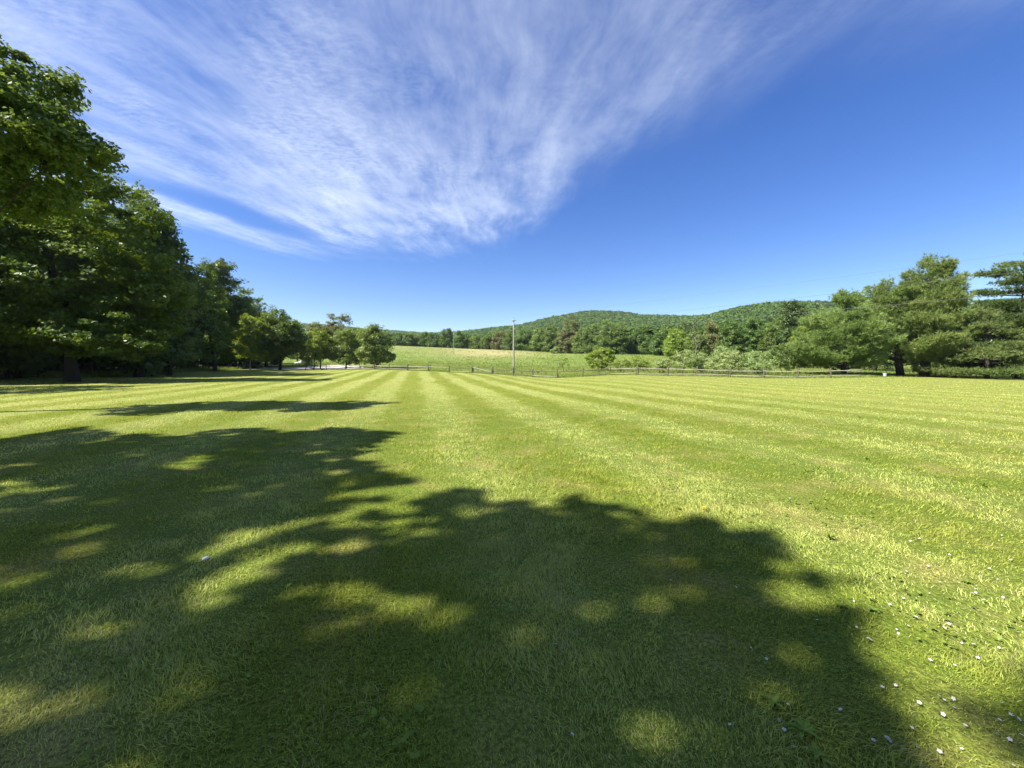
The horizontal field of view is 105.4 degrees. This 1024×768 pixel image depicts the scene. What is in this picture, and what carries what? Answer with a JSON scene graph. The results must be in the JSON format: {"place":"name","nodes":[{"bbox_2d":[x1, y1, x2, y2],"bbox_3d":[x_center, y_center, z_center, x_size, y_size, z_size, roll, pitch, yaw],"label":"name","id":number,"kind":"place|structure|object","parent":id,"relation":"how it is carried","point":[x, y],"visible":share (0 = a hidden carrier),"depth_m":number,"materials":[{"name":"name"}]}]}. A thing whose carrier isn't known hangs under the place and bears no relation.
{"place":"outdoors","nodes":[
{"label":"outdoors","id":0,"kind":"place"},
{"bbox_2d":[10,363,343,377],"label":"verge grass","id":1,"kind":"structure","parent":0,"point":[92,373],"depth_m":50.77,"materials":[{"name":"green plant"}]},
{"bbox_2d":[0,344,1023,767],"bbox_3d":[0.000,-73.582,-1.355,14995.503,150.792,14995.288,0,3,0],"label":"ground","id":2,"kind":"structure","parent":0,"point":[16,664],"depth_m":3.09,"materials":[{"name":"green plant"}]},
{"bbox_2d":[0,275,13,359],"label":"tree","id":3,"kind":"object","parent":2,"relation":"on","point":[2,294],"visible":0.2,"depth_m":33.28,"materials":[{"name":"green plant"}]},
{"bbox_2d":[0,243,58,370],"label":"tree","id":4,"kind":"object","parent":2,"relation":"on","point":[39,356],"visible":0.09,"depth_m":35.42,"materials":[{"name":"green plant"}]},
{"bbox_2d":[0,234,75,376],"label":"tree","id":5,"kind":"object","parent":2,"relation":"on","point":[9,373],"depth_m":43.65,"materials":[{"name":"green plant"}]},
{"bbox_2d":[0,242,99,377],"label":"tree","id":6,"kind":"object","parent":2,"relation":"on","point":[69,264],"visible":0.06,"depth_m":41.98,"materials":[{"name":"green plant"}]},
{"bbox_2d":[0,34,129,228],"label":"ash tree","id":7,"kind":"object","parent":2,"relation":"on","point":[39,126],"visible":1,"depth_m":11.67,"materials":[{"name":"green plant"}]},
{"bbox_2d":[40,213,145,375],"bbox_3d":[-50.643,-10.926,46.307,14.644,20.554,11.895,2,3,29],"label":"tree","id":8,"kind":"object","parent":2,"relation":"on","point":[86,366],"visible":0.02,"depth_m":46.55,"materials":[{"name":"green plant"}]},
{"bbox_2d":[0,164,198,381],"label":"maple tree","id":9,"kind":"object","parent":2,"relation":"on","point":[60,325],"visible":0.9,"depth_m":31.32,"materials":[{"name":"green plant"}]},
{"bbox_2d":[92,363,121,371],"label":"understory shrub","id":10,"kind":"object","parent":2,"relation":"on","point":[104,368],"visible":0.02,"depth_m":51.78,"materials":[{"name":"green plant"}]},
{"bbox_2d":[76,200,195,376],"bbox_3d":[-41.494,-10.349,43.695,9.825,19.792,9.097,0,3,0],"label":"tree","id":11,"kind":"object","parent":2,"relation":"on","point":[164,244],"visible":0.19,"depth_m":43.44,"materials":[{"name":"green plant"}]},
{"bbox_2d":[100,178,206,375],"bbox_3d":[-43.427,-12.318,46.528,10.828,23.283,11.147,0,3,0],"label":"tree","id":12,"kind":"object","parent":2,"relation":"on","point":[194,356],"visible":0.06,"depth_m":47.40,"materials":[{"name":"green plant"}]},
{"bbox_2d":[113,189,211,375],"bbox_3d":[-45.208,-12.614,49.738,9.923,23.557,10.834,3,4,44],"label":"dark tree","id":13,"kind":"object","parent":2,"relation":"on","point":[200,321],"visible":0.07,"depth_m":50.38,"materials":[{"name":"green plant"}]},
{"bbox_2d":[163,236,218,371],"bbox_3d":[-50.465,-11.644,57.250,10.754,20.856,9.183,0,3,0],"label":"tree","id":14,"kind":"object","parent":2,"relation":"on","point":[197,329],"visible":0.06,"depth_m":59.15,"materials":[{"name":"green plant"}]},
{"bbox_2d":[182,354,217,368],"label":"understory shrub","id":15,"kind":"object","parent":2,"relation":"on","point":[192,364],"visible":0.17,"depth_m":75.61,"materials":[{"name":"green plant"}]},
{"bbox_2d":[180,274,222,368],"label":"tree","id":16,"kind":"object","parent":2,"relation":"on","point":[197,365],"depth_m":86.92,"materials":[{"name":"green plant"}]},
{"bbox_2d":[194,350,224,367],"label":"understory shrub","id":17,"kind":"object","parent":2,"relation":"on","point":[217,362],"visible":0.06,"depth_m":83.85,"materials":[{"name":"green plant"}]},
{"bbox_2d":[187,264,239,370],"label":"dark tree","id":18,"kind":"object","parent":2,"relation":"on","point":[218,348],"visible":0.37,"depth_m":71.81,"materials":[{"name":"green plant"}]},
{"bbox_2d":[196,257,245,367],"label":"poplar tree","id":19,"kind":"object","parent":2,"relation":"on","point":[221,267],"visible":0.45,"depth_m":82.59,"materials":[{"name":"green plant"}]},
{"bbox_2d":[218,354,248,364],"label":"understory shrub","id":20,"kind":"object","parent":2,"relation":"on","point":[242,361],"visible":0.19,"depth_m":91.27,"materials":[{"name":"green plant"}]},
{"bbox_2d":[213,277,264,368],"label":"poplar tree","id":21,"kind":"object","parent":2,"relation":"on","point":[239,303],"visible":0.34,"depth_m":86.04,"materials":[{"name":"green plant"}]},
{"bbox_2d":[225,286,271,367],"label":"tree","id":22,"kind":"object","parent":2,"relation":"on","point":[257,301],"visible":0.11,"depth_m":95.45,"materials":[{"name":"green plant"}]},
{"bbox_2d":[238,359,259,366],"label":"understory shrub","id":23,"kind":"object","parent":2,"relation":"on","point":[253,363],"visible":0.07,"depth_m":98.65,"materials":[{"name":"green plant"}]},
{"bbox_2d":[229,313,271,369],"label":"young tree","id":24,"kind":"object","parent":2,"relation":"on","point":[246,339],"visible":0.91,"depth_m":77.87,"materials":[{"name":"green plant"}]},
{"bbox_2d":[257,315,292,366],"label":"tree","id":25,"kind":"object","parent":2,"relation":"on","point":[276,361],"visible":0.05,"depth_m":103.07,"materials":[{"name":"green plant"}]},
{"bbox_2d":[255,304,306,369],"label":"round tree","id":26,"kind":"object","parent":2,"relation":"on","point":[285,334],"visible":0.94,"depth_m":79.60,"materials":[{"name":"green plant"}]},
{"bbox_2d":[290,320,303,361],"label":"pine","id":27,"kind":"object","parent":2,"relation":"on","point":[296,358],"visible":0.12,"depth_m":124.66,"materials":[{"name":"green plant"}]},
{"bbox_2d":[296,328,332,369],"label":"tree","id":28,"kind":"object","parent":2,"relation":"on","point":[312,343],"visible":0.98,"depth_m":81.17,"materials":[{"name":"green plant"}]},
{"bbox_2d":[305,321,335,368],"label":"bronze tree","id":29,"kind":"object","parent":2,"relation":"on","point":[320,327],"visible":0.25,"depth_m":89.52,"materials":[{"name":"green plant"}]},
{"bbox_2d":[288,365,369,369],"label":"gravel drive","id":30,"kind":"structure","parent":2,"relation":"on","point":[328,367],"depth_m":94.39,"materials":[{"name":"grey gravel"}]},
{"bbox_2d":[322,313,352,363],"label":"open tree","id":31,"kind":"object","parent":2,"relation":"on","point":[335,327],"visible":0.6,"depth_m":116.34,"materials":[{"name":"green plant"}]},
{"bbox_2d":[320,327,364,368],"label":"round tree","id":32,"kind":"object","parent":2,"relation":"on","point":[343,352],"visible":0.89,"depth_m":83.13,"materials":[{"name":"green plant"}]},
{"bbox_2d":[353,322,395,367],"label":"round tree","id":33,"kind":"object","parent":2,"relation":"on","point":[372,348],"visible":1,"depth_m":80.21,"materials":[{"name":"green plant"}]},
{"bbox_2d":[391,336,402,345],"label":"tree","id":34,"kind":"object","parent":2,"relation":"on","point":[397,341],"visible":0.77,"depth_m":229.98,"materials":[{"name":"green plant"}]},
{"bbox_2d":[401,333,414,345],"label":"tree","id":35,"kind":"object","parent":2,"relation":"on","point":[408,340],"visible":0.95,"depth_m":232.58,"materials":[{"name":"green plant"}]},
{"bbox_2d":[412,334,420,346],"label":"tree","id":36,"kind":"object","parent":2,"relation":"on","point":[416,339],"visible":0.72,"depth_m":234.93,"materials":[{"name":"green plant"}]},
{"bbox_2d":[418,331,428,346],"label":"tree","id":37,"kind":"object","parent":2,"relation":"on","point":[422,341],"visible":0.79,"depth_m":233.38,"materials":[{"name":"green plant"}]},
{"bbox_2d":[425,332,439,346],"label":"tree","id":38,"kind":"object","parent":2,"relation":"on","point":[431,341],"visible":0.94,"depth_m":231.54,"materials":[{"name":"green plant"}]},
{"bbox_2d":[438,328,452,347],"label":"tree","id":39,"kind":"object","parent":2,"relation":"on","point":[446,342],"visible":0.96,"depth_m":225.52,"materials":[{"name":"green plant"}]},
{"bbox_2d":[450,330,466,348],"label":"tree","id":40,"kind":"object","parent":2,"relation":"on","point":[459,340],"visible":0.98,"depth_m":223.71,"materials":[{"name":"green plant"}]},
{"bbox_2d":[466,336,479,348],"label":"tree","id":41,"kind":"object","parent":2,"relation":"on","point":[473,342],"visible":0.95,"depth_m":225.55,"materials":[{"name":"green plant"}]},
{"bbox_2d":[478,334,491,349],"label":"tree","id":42,"kind":"object","parent":2,"relation":"on","point":[485,343],"visible":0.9,"depth_m":223.62,"materials":[{"name":"green plant"}]},
{"bbox_2d":[490,331,506,349],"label":"tree","id":43,"kind":"object","parent":2,"relation":"on","point":[496,342],"visible":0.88,"depth_m":221.39,"materials":[{"name":"green plant"}]},
{"bbox_2d":[500,331,514,349],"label":"tree","id":44,"kind":"object","parent":2,"relation":"on","point":[506,344],"visible":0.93,"depth_m":217.86,"materials":[{"name":"green plant"}]},
{"bbox_2d":[1,432,1023,767],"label":"clover","id":45,"kind":"object","parent":2,"relation":"on","point":[177,690],"visible":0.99,"depth_m":2.62,"materials":[{"name":"green plant"}]},
{"bbox_2d":[511,317,515,372],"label":"utility pole","id":46,"kind":"object","parent":2,"relation":"on","point":[513,320],"visible":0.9,"depth_m":67.66,"materials":[{"name":"grey wood"}]},
{"bbox_2d":[520,253,1017,316],"bbox_3d":[26.145,-9.902,38.249,0.011,0.358,78.153,-3,4,-41],"label":"overhead wire","id":47,"kind":"object","parent":46,"relation":"attached to","point":[803,281],"visible":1,"depth_m":36.07,"materials":[{"name":"black metal"}]},
{"bbox_2d":[526,293,1020,335],"bbox_3d":[26.145,-7.030,38.394,0.020,0.651,78.153,-3,4,-41],"label":"overhead wire","id":48,"kind":"object","parent":46,"relation":"attached to","point":[806,312],"visible":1,"depth_m":35.95,"materials":[{"name":"black metal"}]},
{"bbox_2d":[524,271,1022,327],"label":"overhead wire","id":49,"kind":"object","parent":46,"relation":"attached to","point":[816,295],"visible":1,"depth_m":35.13,"materials":[{"name":"black metal"}]},
{"bbox_2d":[511,326,533,350],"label":"tree","id":50,"kind":"object","parent":2,"relation":"on","point":[519,345],"visible":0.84,"depth_m":209.61,"materials":[{"name":"green plant"}]},
{"bbox_2d":[529,327,545,351],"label":"tree","id":51,"kind":"object","parent":2,"relation":"on","point":[537,343],"visible":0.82,"depth_m":203.29,"materials":[{"name":"green plant"}]},
{"bbox_2d":[540,325,562,351],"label":"tree","id":52,"kind":"object","parent":2,"relation":"on","point":[549,343],"visible":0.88,"depth_m":197.37,"materials":[{"name":"green plant"}]},
{"bbox_2d":[550,346,558,353],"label":"bush","id":53,"kind":"object","parent":2,"relation":"on","point":[554,348],"visible":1,"depth_m":170.90,"materials":[{"name":"green plant"}]},
{"bbox_2d":[556,358,569,370],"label":"sapling","id":54,"kind":"object","parent":2,"relation":"on","point":[563,362],"visible":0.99,"depth_m":74.07,"materials":[{"name":"green plant"}]},
{"bbox_2d":[556,315,579,353],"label":"tree","id":55,"kind":"object","parent":2,"relation":"on","point":[565,340],"visible":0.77,"depth_m":193.62,"materials":[{"name":"green plant"}]},
{"bbox_2d":[571,329,589,353],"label":"tree","id":56,"kind":"object","parent":2,"relation":"on","point":[577,344],"visible":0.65,"depth_m":181.67,"materials":[{"name":"green plant"}]},
{"bbox_2d":[305,363,861,377],"bbox_3d":[-4.324,-2.048,59.413,90.437,2.304,5.581,1,3,27],"label":"split rail fence","id":57,"kind":"object","parent":2,"relation":"on","point":[609,373],"visible":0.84,"depth_m":46.94,"materials":[{"name":"brown wood"}]},
{"bbox_2d":[580,324,600,353],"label":"tree","id":58,"kind":"object","parent":2,"relation":"on","point":[589,346],"visible":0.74,"depth_m":173.43,"materials":[{"name":"green plant"}]},
{"bbox_2d":[584,347,615,370],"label":"field tree","id":59,"kind":"object","parent":2,"relation":"on","point":[600,356],"visible":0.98,"depth_m":65.20,"materials":[{"name":"green plant"}]},
{"bbox_2d":[598,337,610,354],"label":"tree","id":60,"kind":"object","parent":2,"relation":"on","point":[602,342],"visible":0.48,"depth_m":148.55,"materials":[{"name":"green plant"}]},
{"bbox_2d":[593,320,629,353],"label":"tree","id":61,"kind":"object","parent":2,"relation":"on","point":[615,337],"visible":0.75,"depth_m":153.31,"materials":[{"name":"green plant"}]},
{"bbox_2d":[607,360,630,371],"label":"bush","id":62,"kind":"object","parent":2,"relation":"on","point":[622,365],"visible":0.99,"depth_m":59.91,"materials":[{"name":"green plant"}]},
{"bbox_2d":[238,346,1023,378],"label":"meadow grass","id":63,"kind":"structure","parent":2,"relation":"on","point":[505,364],"depth_m":77.21,"materials":[{"name":"green plant"}]},
{"bbox_2d":[623,327,640,354],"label":"tree","id":64,"kind":"object","parent":2,"relation":"on","point":[632,343],"visible":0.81,"depth_m":157.47,"materials":[{"name":"green plant"}]},
{"bbox_2d":[630,356,650,368],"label":"bush","id":65,"kind":"object","parent":2,"relation":"on","point":[641,364],"visible":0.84,"depth_m":61.65,"materials":[{"name":"green plant"}]},
{"bbox_2d":[636,334,653,354],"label":"tree","id":66,"kind":"object","parent":2,"relation":"on","point":[643,341],"visible":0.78,"depth_m":153.51,"materials":[{"name":"green plant"}]},
{"bbox_2d":[639,323,651,327],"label":"tree","id":67,"kind":"object","parent":2,"relation":"on","point":[646,325],"visible":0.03,"depth_m":197.48,"materials":[{"name":"green plant"}]},
{"bbox_2d":[648,332,666,355],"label":"tree","id":68,"kind":"object","parent":2,"relation":"on","point":[656,345],"visible":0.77,"depth_m":138.36,"materials":[{"name":"green plant"}]},
{"bbox_2d":[300,300,1023,351],"bbox_3d":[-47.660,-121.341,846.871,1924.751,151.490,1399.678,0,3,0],"label":"wooded hills","id":69,"kind":"structure","parent":2,"relation":"on","point":[766,310],"depth_m":570.51,"materials":[{"name":"green plant"}]},
{"bbox_2d":[652,358,671,372],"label":"bush","id":70,"kind":"object","parent":2,"relation":"on","point":[659,364],"visible":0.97,"depth_m":57.56,"materials":[{"name":"green plant"}]},
{"bbox_2d":[654,324,676,344],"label":"tree","id":71,"kind":"object","parent":2,"relation":"on","point":[662,329],"visible":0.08,"depth_m":177.87,"materials":[{"name":"green plant"}]},
{"bbox_2d":[661,328,685,359],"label":"tree","id":72,"kind":"object","parent":2,"relation":"on","point":[672,343],"visible":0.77,"depth_m":110.33,"materials":[{"name":"green plant"}]},
{"bbox_2d":[669,349,697,371],"bbox_3d":[24.918,-3.217,56.991,4.006,3.876,3.857,-1,3,-25],"label":"bush","id":73,"kind":"object","parent":2,"relation":"on","point":[687,362],"visible":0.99,"depth_m":56.63,"materials":[{"name":"green plant"}]},
{"bbox_2d":[676,321,696,339],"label":"tree","id":74,"kind":"object","parent":2,"relation":"on","point":[685,326],"visible":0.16,"depth_m":168.49,"materials":[{"name":"green plant"}]},
{"bbox_2d":[683,330,711,360],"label":"tree","id":75,"kind":"object","parent":2,"relation":"on","point":[692,345],"visible":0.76,"depth_m":106.45,"materials":[{"name":"green plant"}]},
{"bbox_2d":[692,322,703,354],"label":"dead tree","id":76,"kind":"object","parent":2,"relation":"on","point":[695,337],"visible":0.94,"depth_m":91.49,"materials":[{"name":"grey plant"}]},
{"bbox_2d":[692,352,711,371],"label":"bush","id":77,"kind":"object","parent":2,"relation":"on","point":[702,357],"visible":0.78,"depth_m":57.60,"materials":[{"name":"green plant"}]},
{"bbox_2d":[703,320,725,359],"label":"tree","id":78,"kind":"object","parent":2,"relation":"on","point":[710,341],"visible":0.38,"depth_m":110.74,"materials":[{"name":"green plant"}]},
{"bbox_2d":[710,345,740,364],"bbox_3d":[33.672,-3.982,61.880,4.755,4.627,4.723,-2,4,-41],"label":"bush","id":79,"kind":"object","parent":2,"relation":"on","point":[716,352],"visible":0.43,"depth_m":61.26,"materials":[{"name":"green plant"}]},
{"bbox_2d":[704,350,749,373],"bbox_3d":[30.245,-2.888,54.815,6.825,3.615,4.407,0,3,0],"label":"bush","id":80,"kind":"object","parent":2,"relation":"on","point":[724,360],"visible":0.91,"depth_m":54.26,"materials":[{"name":"green plant"}]},
{"bbox_2d":[714,320,749,361],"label":"tree","id":81,"kind":"object","parent":2,"relation":"on","point":[733,341],"visible":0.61,"depth_m":100.31,"materials":[{"name":"green plant"}]},
{"bbox_2d":[736,317,766,362],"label":"tree","id":82,"kind":"object","parent":2,"relation":"on","point":[751,338],"visible":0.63,"depth_m":98.61,"materials":[{"name":"green plant"}]},
{"bbox_2d":[736,350,780,373],"bbox_3d":[34.021,-2.850,53.979,5.687,3.795,3.628,0,3,0],"label":"bush","id":83,"kind":"object","parent":2,"relation":"on","point":[753,361],"visible":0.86,"depth_m":53.41,"materials":[{"name":"green plant"}]},
{"bbox_2d":[756,326,784,363],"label":"tree","id":84,"kind":"object","parent":2,"relation":"on","point":[768,341],"visible":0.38,"depth_m":95.00,"materials":[{"name":"green plant"}]},
{"bbox_2d":[760,693,785,709],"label":"weed","id":85,"kind":"object","parent":2,"relation":"on","point":[773,698],"visible":1,"depth_m":1.83,"materials":[{"name":"green plant"}]},
{"bbox_2d":[758,318,789,344],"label":"tree","id":86,"kind":"object","parent":2,"relation":"on","point":[778,323],"visible":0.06,"depth_m":148.50,"materials":[{"name":"green plant"}]},
{"bbox_2d":[765,344,804,373],"bbox_3d":[39.401,-3.514,56.022,5.528,4.754,3.470,0,3,0],"label":"bush","id":87,"kind":"object","parent":2,"relation":"on","point":[787,365],"visible":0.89,"depth_m":55.50,"materials":[{"name":"green plant"}]},
{"bbox_2d":[762,299,812,365],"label":"dark tree","id":88,"kind":"object","parent":2,"relation":"on","point":[791,317],"visible":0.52,"depth_m":86.35,"materials":[{"name":"green plant"}]},
{"bbox_2d":[787,325,812,367],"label":"maple tree","id":89,"kind":"object","parent":2,"relation":"on","point":[802,328],"visible":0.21,"depth_m":77.66,"materials":[{"name":"green plant"}]},
{"bbox_2d":[786,353,815,372],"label":"bush","id":90,"kind":"object","parent":2,"relation":"on","point":[805,364],"visible":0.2,"depth_m":56.43,"materials":[{"name":"green plant"}]},
{"bbox_2d":[787,717,819,739],"bbox_3d":[1.264,1.495,1.683,0.117,0.028,0.107,-1,3,-27],"label":"weed","id":91,"kind":"object","parent":2,"relation":"on","point":[806,726],"visible":1,"depth_m":1.70,"materials":[{"name":"green plant"}]},
{"bbox_2d":[802,740,831,765],"bbox_3d":[1.246,1.505,1.584,0.079,0.018,0.094,-1,3,-24],"label":"weed","id":92,"kind":"object","parent":2,"relation":"on","point":[823,756],"visible":1,"depth_m":1.59,"materials":[{"name":"green plant"}]},
{"bbox_2d":[824,533,835,538],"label":"weed","id":93,"kind":"object","parent":2,"relation":"on","point":[829,535],"visible":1,"depth_m":3.55,"materials":[{"name":"green plant"}]},
{"bbox_2d":[835,602,846,606],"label":"weed","id":94,"kind":"object","parent":2,"relation":"on","point":[839,604],"visible":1,"depth_m":2.58,"materials":[{"name":"green plant"}]},
{"bbox_2d":[784,287,908,374],"bbox_3d":[43.776,-6.901,51.800,12.805,11.900,12.464,0,3,0],"label":"white pine","id":95,"kind":"object","parent":2,"relation":"on","point":[839,349],"visible":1,"depth_m":49.56,"materials":[{"name":"green plant"}]},
{"bbox_2d":[835,285,890,370],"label":"maple tree","id":96,"kind":"object","parent":2,"relation":"on","point":[873,368],"visible":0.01,"depth_m":65.69,"materials":[{"name":"green plant"}]},
{"bbox_2d":[866,607,881,612],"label":"weed","id":97,"kind":"object","parent":2,"relation":"on","point":[874,609],"visible":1,"depth_m":2.52,"materials":[{"name":"green plant"}]},
{"bbox_2d":[847,347,903,368],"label":"bush","id":98,"kind":"object","parent":2,"relation":"on","point":[887,366],"visible":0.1,"depth_m":74.02,"materials":[{"name":"green plant"}]},
{"bbox_2d":[850,274,961,375],"bbox_3d":[51.848,-7.650,52.223,12.389,13.814,11.807,3,4,42],"label":"white pine","id":99,"kind":"object","parent":2,"relation":"on","point":[899,294],"visible":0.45,"depth_m":49.92,"materials":[{"name":"green plant"}]},
{"bbox_2d":[883,252,983,376],"bbox_3d":[53.301,-8.833,50.304,10.347,16.343,10.861,0,3,0],"label":"white pine","id":100,"kind":"object","parent":2,"relation":"on","point":[948,290],"visible":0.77,"depth_m":47.56,"materials":[{"name":"green plant"}]},
{"bbox_2d":[904,357,969,368],"bbox_3d":[71.144,-4.048,64.151,10.193,5.297,8.116,0,3,0],"label":"bush","id":101,"kind":"object","parent":2,"relation":"on","point":[932,363],"visible":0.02,"depth_m":64.86,"materials":[{"name":"green plant"}]},
{"bbox_2d":[911,306,1023,378],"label":"norway spruce","id":102,"kind":"object","parent":2,"relation":"on","point":[980,362],"visible":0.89,"depth_m":45.80,"materials":[{"name":"green plant"}]},
{"bbox_2d":[967,260,1023,378],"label":"old pine","id":103,"kind":"object","parent":2,"relation":"on","point":[1016,315],"visible":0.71,"depth_m":47.11,"materials":[{"name":"green plant"}]},
{"bbox_2d":[0,0,1023,332],"label":"sky","id":104,"kind":"structure","parent":0,"point":[405,165],"materials":[{"name":"blue"}]}
]}

